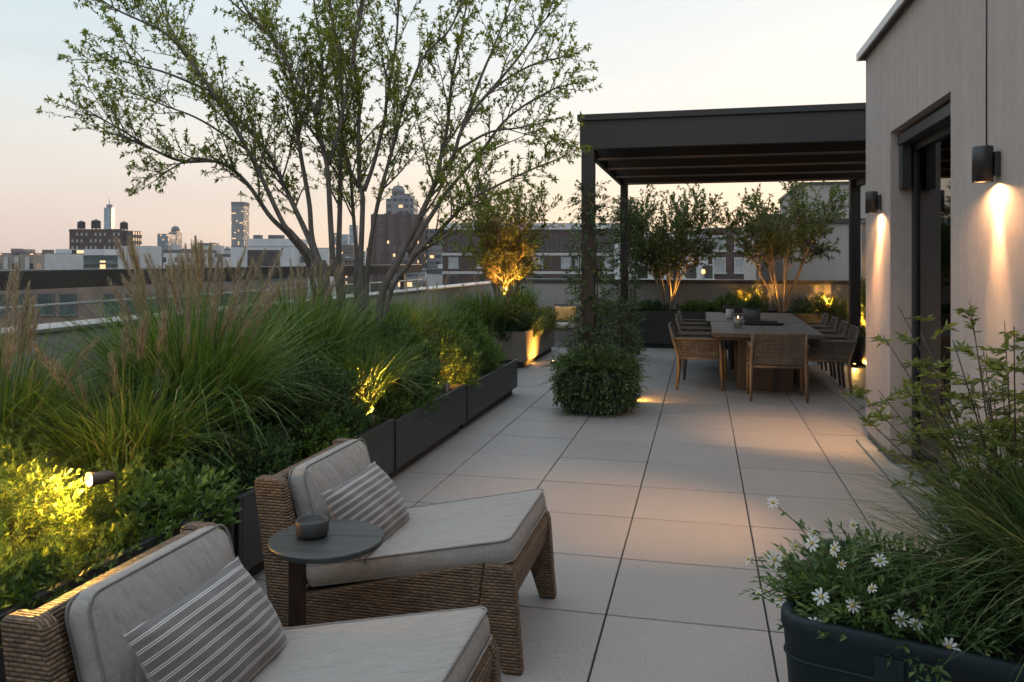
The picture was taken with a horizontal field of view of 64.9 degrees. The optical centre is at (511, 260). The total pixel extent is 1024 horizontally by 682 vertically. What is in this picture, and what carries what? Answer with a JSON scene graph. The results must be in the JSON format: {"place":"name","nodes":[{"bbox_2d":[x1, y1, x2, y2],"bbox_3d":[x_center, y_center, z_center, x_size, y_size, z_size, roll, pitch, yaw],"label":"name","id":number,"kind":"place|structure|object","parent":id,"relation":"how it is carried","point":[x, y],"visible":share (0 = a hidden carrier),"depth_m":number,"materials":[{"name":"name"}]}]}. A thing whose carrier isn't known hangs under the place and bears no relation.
{"place":"outdoors","nodes":[
{"label":"outdoors","id":0,"kind":"place"},
{"bbox_2d":[0,253,64,268],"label":"city building","id":1,"kind":"structure","parent":0,"point":[28,260],"depth_m":150.00,"materials":[{"name":"grey concrete"}]},
{"bbox_2d":[0,260,154,489],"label":"fountain grass","id":2,"kind":"object","parent":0,"point":[26,315],"depth_m":4.01,"materials":[{"name":"plant"}]},
{"bbox_2d":[104,199,114,228],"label":"city tower","id":3,"kind":"structure","parent":0,"point":[109,216],"depth_m":2400.00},
{"bbox_2d":[0,246,305,327],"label":"street house","id":4,"kind":"structure","parent":0,"point":[63,261],"depth_m":62.00,"materials":[{"name":"brick"}]},
{"bbox_2d":[37,293,54,315],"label":"window","id":5,"kind":"structure","parent":4,"relation":"in","point":[43,297],"depth_m":61.96,"materials":[{"name":"grey glass"}]},
{"bbox_2d":[58,293,76,315],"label":"window","id":6,"kind":"structure","parent":4,"relation":"in","point":[63,297],"depth_m":61.96,"materials":[{"name":"grey glass"}]},
{"bbox_2d":[102,293,120,315],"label":"window","id":7,"kind":"structure","parent":4,"relation":"in","point":[107,295],"depth_m":61.96,"materials":[{"name":"grey glass"}]},
{"bbox_2d":[157,234,175,253],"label":"city tower","id":8,"kind":"structure","parent":0,"point":[165,241],"depth_m":1300.00,"materials":[{"name":"grey glass"}]},
{"bbox_2d":[163,239,215,267],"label":"city building","id":9,"kind":"structure","parent":0,"point":[176,248],"depth_m":230.00,"materials":[{"name":"grey concrete"}]},
{"bbox_2d":[0,264,421,309],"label":"guard rail","id":10,"kind":"object","parent":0,"point":[55,278],"visible":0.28,"depth_m":5.88,"materials":[{"name":"grey metal"}]},
{"bbox_2d":[231,202,249,245],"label":"city tower","id":11,"kind":"structure","parent":0,"point":[239,223],"depth_m":1500.00,"materials":[{"name":"grey glass"}]},
{"bbox_2d":[231,235,307,266],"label":"white building","id":12,"kind":"structure","parent":0,"point":[258,244],"depth_m":180.00,"materials":[{"name":"concrete"}]},
{"bbox_2d":[247,250,279,266],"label":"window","id":13,"kind":"structure","parent":12,"relation":"in","point":[268,257],"depth_m":179.93,"materials":[{"name":"glass"}]},
{"bbox_2d":[341,255,358,294],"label":"row house","id":14,"kind":"structure","parent":0,"point":[349,261],"depth_m":385.85,"materials":[{"name":"brick"}]},
{"bbox_2d":[371,182,428,291],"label":"city tower","id":15,"kind":"structure","parent":0,"point":[395,223],"depth_m":420.00,"materials":[{"name":"concrete"}]},
{"bbox_2d":[393,273,424,289],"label":"row house","id":16,"kind":"structure","parent":0,"point":[411,276],"depth_m":264.61,"materials":[{"name":"grey"}]},
{"bbox_2d":[426,268,442,286],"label":"city building","id":17,"kind":"structure","parent":0,"point":[434,275],"depth_m":140.00,"materials":[{"name":"grey concrete"}]},
{"bbox_2d":[427,229,442,266],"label":"city building","id":18,"kind":"structure","parent":0,"point":[432,257],"depth_m":430.00,"materials":[{"name":"grey concrete"}]},
{"bbox_2d":[0,0,896,252],"label":"sky","id":19,"kind":"structure","parent":0,"point":[649,55],"materials":[{"name":"beige"}]},
{"bbox_2d":[442,223,618,284],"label":"apartment house","id":20,"kind":"structure","parent":0,"point":[456,265],"depth_m":119.96,"materials":[{"name":"brick"}]},
{"bbox_2d":[253,342,948,681],"bbox_3d":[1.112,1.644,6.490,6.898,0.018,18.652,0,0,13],"label":"terrace paving","id":21,"kind":"structure","parent":0,"point":[680,609],"depth_m":5.53,"materials":[{"name":"grey tile"}]},
{"bbox_2d":[0,494,233,681],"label":"planter box","id":22,"kind":"object","parent":21,"relation":"on","point":[149,543],"visible":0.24,"depth_m":3.09,"materials":[{"name":"metal"}]},
{"bbox_2d":[0,536,43,647],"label":"yew shrub","id":23,"kind":"object","parent":22,"relation":"in","point":[6,569],"visible":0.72,"depth_m":2.71,"materials":[{"name":"green plant"}]},
{"bbox_2d":[0,511,145,609],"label":"yew shrub","id":24,"kind":"object","parent":22,"relation":"in","point":[42,561],"visible":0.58,"depth_m":2.93,"materials":[{"name":"green plant"}]},
{"bbox_2d":[0,414,148,580],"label":"yew shrub","id":25,"kind":"object","parent":22,"relation":"in","point":[29,494],"visible":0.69,"depth_m":3.27,"materials":[{"name":"green plant"}]},
{"bbox_2d":[85,470,118,501],"bbox_3d":[-1.682,0.940,3.320,0.061,0.159,0.128,0,0,34],"label":"garden spotlight","id":26,"kind":"object","parent":22,"relation":"on","point":[92,479],"visible":0.99,"depth_m":3.29,"materials":[{"name":"brown metal"}]},
{"bbox_2d":[0,309,284,499],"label":"fountain grass","id":27,"kind":"object","parent":22,"relation":"in","point":[96,441],"depth_m":3.91,"materials":[{"name":"green plant"}]},
{"bbox_2d":[39,444,252,560],"bbox_3d":[-1.646,1.138,3.627,0.840,0.534,1.056,0,0,13],"label":"leafy shrub","id":28,"kind":"object","parent":22,"relation":"in","point":[150,493],"visible":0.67,"depth_m":3.58,"materials":[{"name":"green plant"}]},
{"bbox_2d":[47,418,393,576],"bbox_3d":[-1.838,1.398,5.098,1.520,0.474,2.040,0,0,13],"label":"planter box","id":29,"kind":"object","parent":21,"relation":"on","point":[247,536],"visible":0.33,"depth_m":4.10,"materials":[{"name":"metal"}]},
{"bbox_2d":[1,235,362,460],"bbox_3d":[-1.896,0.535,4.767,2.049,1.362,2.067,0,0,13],"label":"fountain grass","id":30,"kind":"object","parent":29,"relation":"in","point":[237,357],"depth_m":4.55,"materials":[{"name":"green plant"}]},
{"bbox_2d":[171,418,300,495],"bbox_3d":[-1.609,1.136,4.492,0.847,0.473,1.099,0,0,13],"label":"box shrub","id":31,"kind":"object","parent":29,"relation":"in","point":[259,463],"visible":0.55,"depth_m":4.39,"materials":[{"name":"green plant"}]},
{"bbox_2d":[239,359,379,455],"bbox_3d":[-1.518,1.020,5.540,1.228,0.705,1.362,0,0,13],"label":"box shrub","id":32,"kind":"object","parent":29,"relation":"in","point":[302,413],"visible":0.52,"depth_m":5.32,"materials":[{"name":"green plant"}]},
{"bbox_2d":[284,412,361,462],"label":"leafy shrub","id":33,"kind":"object","parent":29,"relation":"in","point":[312,447],"visible":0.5,"depth_m":5.02,"materials":[{"name":"green plant"}]},
{"bbox_2d":[1,521,500,681],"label":"lounge chair","id":34,"kind":"object","parent":21,"relation":"on","point":[75,634],"visible":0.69,"depth_m":2.33,"materials":[{"name":"fabric"}]},
{"bbox_2d":[123,556,287,681],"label":"throw pillow","id":35,"kind":"object","parent":34,"relation":"on","point":[224,624],"visible":0.97,"depth_m":2.28,"materials":[{"name":"fabric"}]},
{"bbox_2d":[0,281,506,458],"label":"parapet wall","id":36,"kind":"structure","parent":21,"relation":"on","point":[62,328],"depth_m":5.30,"materials":[{"name":"paint"}]},
{"bbox_2d":[267,519,383,626],"bbox_3d":[-0.708,1.345,3.075,0.434,0.580,0.434,0,0,13],"label":"side table","id":37,"kind":"object","parent":21,"relation":"on","point":[344,540],"visible":0.78,"depth_m":2.99,"materials":[{"name":"metal"}]},
{"bbox_2d":[295,514,328,539],"bbox_3d":[-0.766,1.023,3.089,0.126,0.064,0.126,0,0,13],"label":"bowl","id":38,"kind":"object","parent":37,"relation":"on","point":[311,526],"visible":1,"depth_m":3.05,"materials":[{"name":"ceramic"}]},
{"bbox_2d":[254,438,556,674],"bbox_3d":[-0.440,1.268,3.685,1.171,0.735,0.800,0,0,13],"label":"lounge chair","id":39,"kind":"object","parent":21,"relation":"on","point":[489,552],"visible":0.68,"depth_m":3.37,"materials":[{"name":"wicker"}]},
{"bbox_2d":[321,461,409,563],"bbox_3d":[-0.640,1.116,3.624,0.177,0.340,0.570,-36,-8,11],"label":"throw pillow","id":40,"kind":"object","parent":39,"relation":"on","point":[370,493],"visible":0.78,"depth_m":3.53,"materials":[{"name":"fabric"}]},
{"bbox_2d":[384,383,465,478],"bbox_3d":[-1.385,1.411,7.016,1.520,0.450,1.820,0,0,13],"label":"planter box","id":41,"kind":"object","parent":21,"relation":"on","point":[415,439],"visible":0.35,"depth_m":6.65,"materials":[{"name":"metal"}]},
{"bbox_2d":[185,256,416,414],"bbox_3d":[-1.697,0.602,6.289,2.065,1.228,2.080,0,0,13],"label":"fountain grass","id":42,"kind":"object","parent":41,"relation":"in","point":[329,329],"depth_m":6.08,"materials":[{"name":"green plant"}]},
{"bbox_2d":[35,0,601,342],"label":"multistem tree","id":43,"kind":"object","parent":41,"relation":"in","point":[341,133],"visible":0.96,"depth_m":7.37,"materials":[{"name":"green plant"}]},
{"bbox_2d":[281,322,450,420],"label":"fountain grass","id":44,"kind":"object","parent":41,"relation":"in","point":[384,375],"depth_m":5.92,"materials":[{"name":"green plant"}]},
{"bbox_2d":[337,385,418,428],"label":"leafy shrub","id":45,"kind":"object","parent":41,"relation":"in","point":[383,409],"visible":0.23,"depth_m":6.18,"materials":[{"name":"green plant"}]},
{"bbox_2d":[323,312,450,423],"bbox_3d":[-1.272,0.935,6.979,1.520,1.032,1.961,0,0,13],"label":"yew shrub","id":46,"kind":"object","parent":41,"relation":"in","point":[427,382],"visible":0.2,"depth_m":6.82,"materials":[{"name":"green plant"}]},
{"bbox_2d":[432,358,517,428],"bbox_3d":[-0.919,1.423,8.992,1.520,0.424,2.160,0,0,13],"label":"planter box","id":47,"kind":"object","parent":21,"relation":"on","point":[500,384],"visible":0.32,"depth_m":8.68,"materials":[{"name":"metal"}]},
{"bbox_2d":[308,282,460,349],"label":"fountain grass","id":48,"kind":"object","parent":47,"relation":"in","point":[414,316],"depth_m":8.03,"materials":[{"name":"green plant"}]},
{"bbox_2d":[373,271,478,319],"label":"fountain grass","id":49,"kind":"object","parent":47,"relation":"in","point":[434,304],"depth_m":9.82,"materials":[{"name":"green plant"}]},
{"bbox_2d":[402,310,483,391],"bbox_3d":[-0.981,0.975,8.231,1.449,0.917,1.354,0,0,-7],"label":"yew shrub","id":50,"kind":"object","parent":47,"relation":"in","point":[459,358],"visible":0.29,"depth_m":8.04,"materials":[{"name":"green plant"}]},
{"bbox_2d":[412,307,509,374],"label":"yew shrub","id":51,"kind":"object","parent":47,"relation":"in","point":[487,345],"visible":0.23,"depth_m":9.11,"materials":[{"name":"green plant"}]},
{"bbox_2d":[488,320,554,367],"bbox_3d":[-0.069,1.361,13.528,1.150,0.550,2.500,0,0,13],"label":"planter box","id":52,"kind":"object","parent":21,"relation":"on","point":[525,348],"visible":0.37,"depth_m":12.28,"materials":[{"name":"grey metal"}]},
{"bbox_2d":[444,273,531,334],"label":"fountain grass","id":53,"kind":"object","parent":52,"relation":"in","point":[490,312],"depth_m":12.24,"materials":[{"name":"green plant"}]},
{"bbox_2d":[445,175,564,305],"bbox_3d":[-0.108,-0.138,13.034,1.809,2.555,1.688,0,0,32],"label":"tree","id":54,"kind":"object","parent":52,"relation":"on","point":[494,236],"visible":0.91,"depth_m":12.86,"materials":[{"name":"green plant"}]},
{"bbox_2d":[494,305,547,340],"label":"box shrub","id":55,"kind":"object","parent":52,"relation":"in","point":[524,322],"visible":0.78,"depth_m":12.62,"materials":[{"name":"green plant"}]},
{"bbox_2d":[500,276,544,311],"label":"shrub","id":56,"kind":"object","parent":52,"relation":"in","point":[525,297],"depth_m":14.19,"materials":[{"name":"green plant"}]},
{"bbox_2d":[520,298,560,335],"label":"leafy shrub","id":57,"kind":"object","parent":52,"relation":"in","point":[552,324],"visible":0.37,"depth_m":13.85,"materials":[{"name":"green plant"}]},
{"bbox_2d":[547,304,579,346],"bbox_3d":[1.001,1.244,15.472,0.580,0.784,0.656,0,0,13],"label":"garden chair","id":58,"kind":"object","parent":21,"relation":"on","point":[561,324],"visible":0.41,"depth_m":15.25,"materials":[{"name":"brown wood"}]},
{"bbox_2d":[555,306,575,320],"bbox_3d":[1.036,1.036,15.620,0.430,0.300,0.108,0,-14,13],"label":"throw pillow","id":59,"kind":"object","parent":58,"relation":"on","point":[562,311],"visible":0.67,"depth_m":15.58,"materials":[{"name":"fabric"}]},
{"bbox_2d":[567,367,623,414],"bbox_3d":[0.927,1.411,8.803,0.608,0.450,0.608,0,0,10],"label":"planter box","id":60,"kind":"object","parent":21,"relation":"on","point":[609,373],"visible":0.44,"depth_m":8.53,"materials":[{"name":"black metal"}]},
{"bbox_2d":[536,340,656,417],"bbox_3d":[0.918,1.276,8.809,1.350,0.826,1.340,0,0,13],"label":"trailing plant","id":61,"kind":"object","parent":60,"relation":"in","point":[595,358],"visible":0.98,"depth_m":8.49,"materials":[{"name":"green plant"}]},
{"bbox_2d":[597,292,646,395],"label":"climbing vine","id":62,"kind":"object","parent":21,"relation":"on","point":[631,316],"visible":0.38,"depth_m":9.69,"materials":[{"name":"green plant"}]},
{"bbox_2d":[596,309,727,349],"bbox_3d":[2.862,1.291,15.281,2.550,0.690,0.660,0,0,13],"label":"planter box","id":63,"kind":"object","parent":21,"relation":"on","point":[654,326],"visible":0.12,"depth_m":14.98,"materials":[{"name":"metal"}]},
{"bbox_2d":[634,298,671,310],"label":"shrub","id":64,"kind":"object","parent":63,"relation":"in","point":[654,306],"visible":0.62,"depth_m":15.19,"materials":[{"name":"green plant"}]},
{"bbox_2d":[610,183,731,310],"bbox_3d":[3.010,-0.255,15.225,2.273,2.537,1.988,0,0,13],"label":"tree","id":65,"kind":"object","parent":63,"relation":"on","point":[664,252],"visible":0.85,"depth_m":14.95,"materials":[{"name":"green plant"}]},
{"bbox_2d":[678,298,717,311],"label":"shrub","id":66,"kind":"object","parent":63,"relation":"in","point":[694,306],"visible":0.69,"depth_m":15.00,"materials":[{"name":"green plant"}]},
{"bbox_2d":[705,291,742,311],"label":"shrub","id":67,"kind":"object","parent":63,"relation":"in","point":[726,301],"visible":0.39,"depth_m":14.92,"materials":[{"name":"green plant"}]},
{"bbox_2d":[498,278,861,342],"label":"parapet wall","id":68,"kind":"structure","parent":21,"relation":"on","point":[687,289],"depth_m":15.50,"materials":[{"name":"paint"}]},
{"bbox_2d":[668,322,723,390],"bbox_3d":[2.379,1.230,10.453,0.697,0.815,0.676,0,0,13],"label":"dining chair","id":69,"kind":"object","parent":21,"relation":"on","point":[682,353],"visible":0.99,"depth_m":10.19,"materials":[{"name":"brown wicker"}]},
{"bbox_2d":[675,317,726,380],"bbox_3d":[2.639,1.230,11.274,0.697,0.815,0.676,0,0,12],"label":"dining chair","id":70,"kind":"object","parent":21,"relation":"on","point":[681,329],"visible":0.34,"depth_m":11.01,"materials":[{"name":"brown wood"}]},
{"bbox_2d":[577,102,865,365],"bbox_3d":[3.216,-0.007,10.857,4.022,3.284,4.550,0,0,13],"label":"pergola","id":71,"kind":"object","parent":21,"relation":"on","point":[821,142],"visible":0.53,"depth_m":9.22,"materials":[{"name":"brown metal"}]},
{"bbox_2d":[558,179,619,401],"bbox_3d":[0.866,0.382,9.188,0.727,2.578,0.748,0,0,13],"label":"climbing vine","id":72,"kind":"object","parent":71,"relation":"attached to","point":[596,309],"visible":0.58,"depth_m":9.09,"materials":[{"name":"green plant"}]},
{"bbox_2d":[598,195,648,357],"bbox_3d":[1.875,0.283,13.396,0.826,2.789,0.825,0,0,-37],"label":"climbing vine","id":73,"kind":"object","parent":71,"relation":"attached to","point":[629,222],"visible":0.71,"depth_m":13.34,"materials":[{"name":"green plant"}]},
{"bbox_2d":[706,312,805,368],"bbox_3d":[3.753,1.261,12.636,1.380,0.750,2.080,0,0,13],"label":"dining table","id":74,"kind":"object","parent":21,"relation":"on","point":[721,317],"visible":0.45,"depth_m":12.27,"materials":[{"name":"brown wood"}]},
{"bbox_2d":[734,295,768,318],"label":"potted herb","id":75,"kind":"object","parent":74,"relation":"on","point":[753,307],"visible":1,"depth_m":12.12,"materials":[{"name":"green plant"}]},
{"bbox_2d":[711,321,824,391],"bbox_3d":[3.296,1.261,10.612,1.300,0.750,1.930,0,0,13],"label":"dining table","id":76,"kind":"object","parent":21,"relation":"on","point":[773,379],"visible":0.77,"depth_m":10.07,"materials":[{"name":"brown wood"}]},
{"bbox_2d":[746,332,809,403],"bbox_3d":[3.125,1.230,9.498,0.676,0.815,0.697,0,0,13],"label":"dining chair","id":77,"kind":"object","parent":21,"relation":"on","point":[778,361],"visible":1,"depth_m":9.24,"materials":[{"name":"brown wicker"}]},
{"bbox_2d":[742,311,834,333],"bbox_3d":[4.979,1.291,14.782,1.700,0.690,0.660,0,0,13],"label":"planter box","id":78,"kind":"object","parent":21,"relation":"on","point":[814,317],"visible":0.19,"depth_m":14.36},
{"bbox_2d":[730,285,770,312],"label":"shrub","id":79,"kind":"object","parent":78,"relation":"in","point":[744,294],"visible":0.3,"depth_m":14.88,"materials":[{"name":"green plant"}]},
{"bbox_2d":[710,181,848,312],"bbox_3d":[4.959,-0.266,14.774,2.509,2.559,2.149,0,0,45],"label":"tree","id":80,"kind":"object","parent":78,"relation":"in","point":[773,240],"visible":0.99,"depth_m":14.57,"materials":[{"name":"green plant"}]},
{"bbox_2d":[787,293,832,317],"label":"shrub","id":81,"kind":"object","parent":78,"relation":"in","point":[800,305],"visible":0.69,"depth_m":14.59,"materials":[{"name":"green plant"}]},
{"bbox_2d":[810,292,848,321],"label":"leafy shrub","id":82,"kind":"object","parent":78,"relation":"in","point":[833,302],"visible":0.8,"depth_m":14.39,"materials":[{"name":"green plant"}]},
{"bbox_2d":[793,320,848,385],"bbox_3d":[4.158,1.230,10.883,0.697,0.815,0.676,0,0,16],"label":"dining chair","id":83,"kind":"object","parent":21,"relation":"on","point":[842,328],"visible":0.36,"depth_m":10.66,"materials":[{"name":"brown wood"}]},
{"bbox_2d":[811,316,838,376],"bbox_3d":[4.349,1.230,11.661,0.697,0.815,0.676,0,0,15],"label":"dining chair","id":84,"kind":"object","parent":21,"relation":"on","point":[833,324],"visible":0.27,"depth_m":11.66,"materials":[{"name":"brown wood"}]},
{"bbox_2d":[797,325,859,393],"bbox_3d":[3.970,1.230,10.107,0.697,0.815,0.676,0,0,15],"label":"dining chair","id":85,"kind":"object","parent":21,"relation":"on","point":[849,345],"visible":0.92,"depth_m":9.85,"materials":[{"name":"brown wicker"}]},
{"bbox_2d":[842,327,865,367],"bbox_3d":[5.190,1.386,10.694,0.470,0.500,6.600,0,0,13],"label":"planter box","id":86,"kind":"object","parent":21,"relation":"on","point":[862,349],"depth_m":12.25,"materials":[{"name":"metal"}]},
{"bbox_2d":[844,277,865,333],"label":"leafy shrub","id":87,"kind":"object","parent":86,"relation":"in","point":[863,305],"visible":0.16,"depth_m":12.89,"materials":[{"name":"green plant"}]},
{"bbox_2d":[861,220,865,291],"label":"screen wall","id":88,"kind":"structure","parent":21,"relation":"on","point":[863,222],"depth_m":14.52,"materials":[{"name":"paint"}]},
{"bbox_2d":[781,539,1023,681],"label":"planter tub","id":89,"kind":"object","parent":21,"relation":"on","point":[857,655],"visible":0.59,"depth_m":2.47,"materials":[{"name":"plastic"}]},
{"bbox_2d":[739,497,1023,681],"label":"daisy plant","id":90,"kind":"object","parent":89,"relation":"in","point":[819,582],"visible":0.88,"depth_m":2.59,"materials":[{"name":"green plant"}]},
{"bbox_2d":[827,300,1023,553],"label":"bamboo shrub","id":91,"kind":"object","parent":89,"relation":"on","point":[1002,425],"visible":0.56,"depth_m":2.91,"materials":[{"name":"green plant"}]},
{"bbox_2d":[856,439,964,543],"bbox_3d":[2.910,1.621,5.910,0.250,0.027,2.740,0,0,13],"label":"door step","id":92,"kind":"object","parent":21,"relation":"on","point":[866,446],"depth_m":6.12,"materials":[{"name":"concrete"}]},
{"bbox_2d":[856,0,1023,514],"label":"stucco house","id":93,"kind":"structure","parent":21,"relation":"on","point":[944,96],"depth_m":5.44,"materials":[{"name":"beige paint"}]},
{"bbox_2d":[865,191,881,213],"bbox_3d":[3.016,-0.484,6.727,0.120,0.180,0.096,0,0,13],"label":"wall sconce","id":94,"kind":"object","parent":93,"relation":"attached to","point":[873,201],"depth_m":6.69,"materials":[{"name":"black metal"}]},
{"bbox_2d":[897,102,950,495],"bbox_3d":[2.942,0.302,5.563,0.170,2.608,1.620,0,0,13],"label":"door","id":95,"kind":"structure","parent":93,"relation":"in","point":[930,138],"depth_m":5.89,"materials":[{"name":"black metal"}]},
{"bbox_2d":[972,145,1000,182],"bbox_3d":[2.386,-0.484,4.060,0.120,0.180,0.096,0,0,13],"label":"wall sconce","id":96,"kind":"object","parent":93,"relation":"attached to","point":[986,163],"depth_m":4.02,"materials":[{"name":"black metal"}]},
{"bbox_2d":[614,233,714,279],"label":"cream house","id":97,"kind":"structure","parent":0,"point":[708,274],"depth_m":61.96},
{"bbox_2d":[700,264,714,279],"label":"window","id":98,"kind":"structure","parent":97,"relation":"in","point":[709,271],"depth_m":61.96,"materials":[{"name":"grey glass"}]},
{"bbox_2d":[693,228,743,279],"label":"dark house","id":99,"kind":"structure","parent":0,"point":[728,265],"depth_m":66.00,"materials":[{"name":"brick"}]},
{"bbox_2d":[712,257,726,273],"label":"window","id":100,"kind":"structure","parent":99,"relation":"in","point":[719,263],"depth_m":65.97,"materials":[{"name":"grey glass"}]},
{"bbox_2d":[733,257,743,273],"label":"window","id":101,"kind":"structure","parent":99,"relation":"in","point":[738,261],"depth_m":65.97,"materials":[{"name":"grey glass"}]},
{"bbox_2d":[788,380,1023,681],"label":"tufted grass","id":102,"kind":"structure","parent":0,"point":[1016,553],"depth_m":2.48,"materials":[{"name":"green plant"}]},
{"bbox_3d":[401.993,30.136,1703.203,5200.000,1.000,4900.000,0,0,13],"label":"ground","id":103,"kind":"structure","parent":0,"visible":0},
{"bbox_2d":[55,249,117,268],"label":"city building","id":104,"kind":"structure","parent":103,"relation":"on","point":[100,258],"depth_m":190.00,"materials":[{"name":"white concrete"}]},
{"bbox_2d":[69,229,126,248],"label":"brick block","id":105,"kind":"structure","parent":103,"relation":"on","point":[91,238],"depth_m":400.00,"materials":[{"name":"brick"}]},
{"bbox_2d":[125,231,141,245],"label":"brick block","id":106,"kind":"structure","parent":103,"relation":"on","point":[137,238],"depth_m":404.96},
{"bbox_2d":[214,245,230,266],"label":"city building","id":107,"kind":"structure","parent":103,"relation":"on","point":[226,254],"depth_m":241.06,"materials":[{"name":"grey concrete"}]},
{"bbox_2d":[299,248,335,296],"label":"white building","id":108,"kind":"structure","parent":103,"relation":"on","point":[324,253],"depth_m":186.00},
{"bbox_2d":[759,214,785,279],"bbox_3d":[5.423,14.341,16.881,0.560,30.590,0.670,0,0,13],"label":"roof bulkhead","id":109,"kind":"object","parent":103,"relation":"on","point":[778,267],"visible":0.16,"depth_m":16.60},
{"bbox_2d":[742,218,865,279],"bbox_3d":[8.661,14.381,19.019,6.000,30.510,5.120,0,0,13],"label":"roof bulkhead","id":110,"kind":"object","parent":103,"relation":"on","point":[836,267],"visible":0.06,"depth_m":16.93,"materials":[{"name":"paint"}]},
{"bbox_2d":[779,181,865,218],"bbox_3d":[13.844,13.441,31.667,5.720,32.390,8.120,0,0,13],"label":"roof bulkhead","id":111,"kind":"object","parent":103,"relation":"on","point":[824,192],"visible":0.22,"depth_m":28.23,"materials":[{"name":"paint"}]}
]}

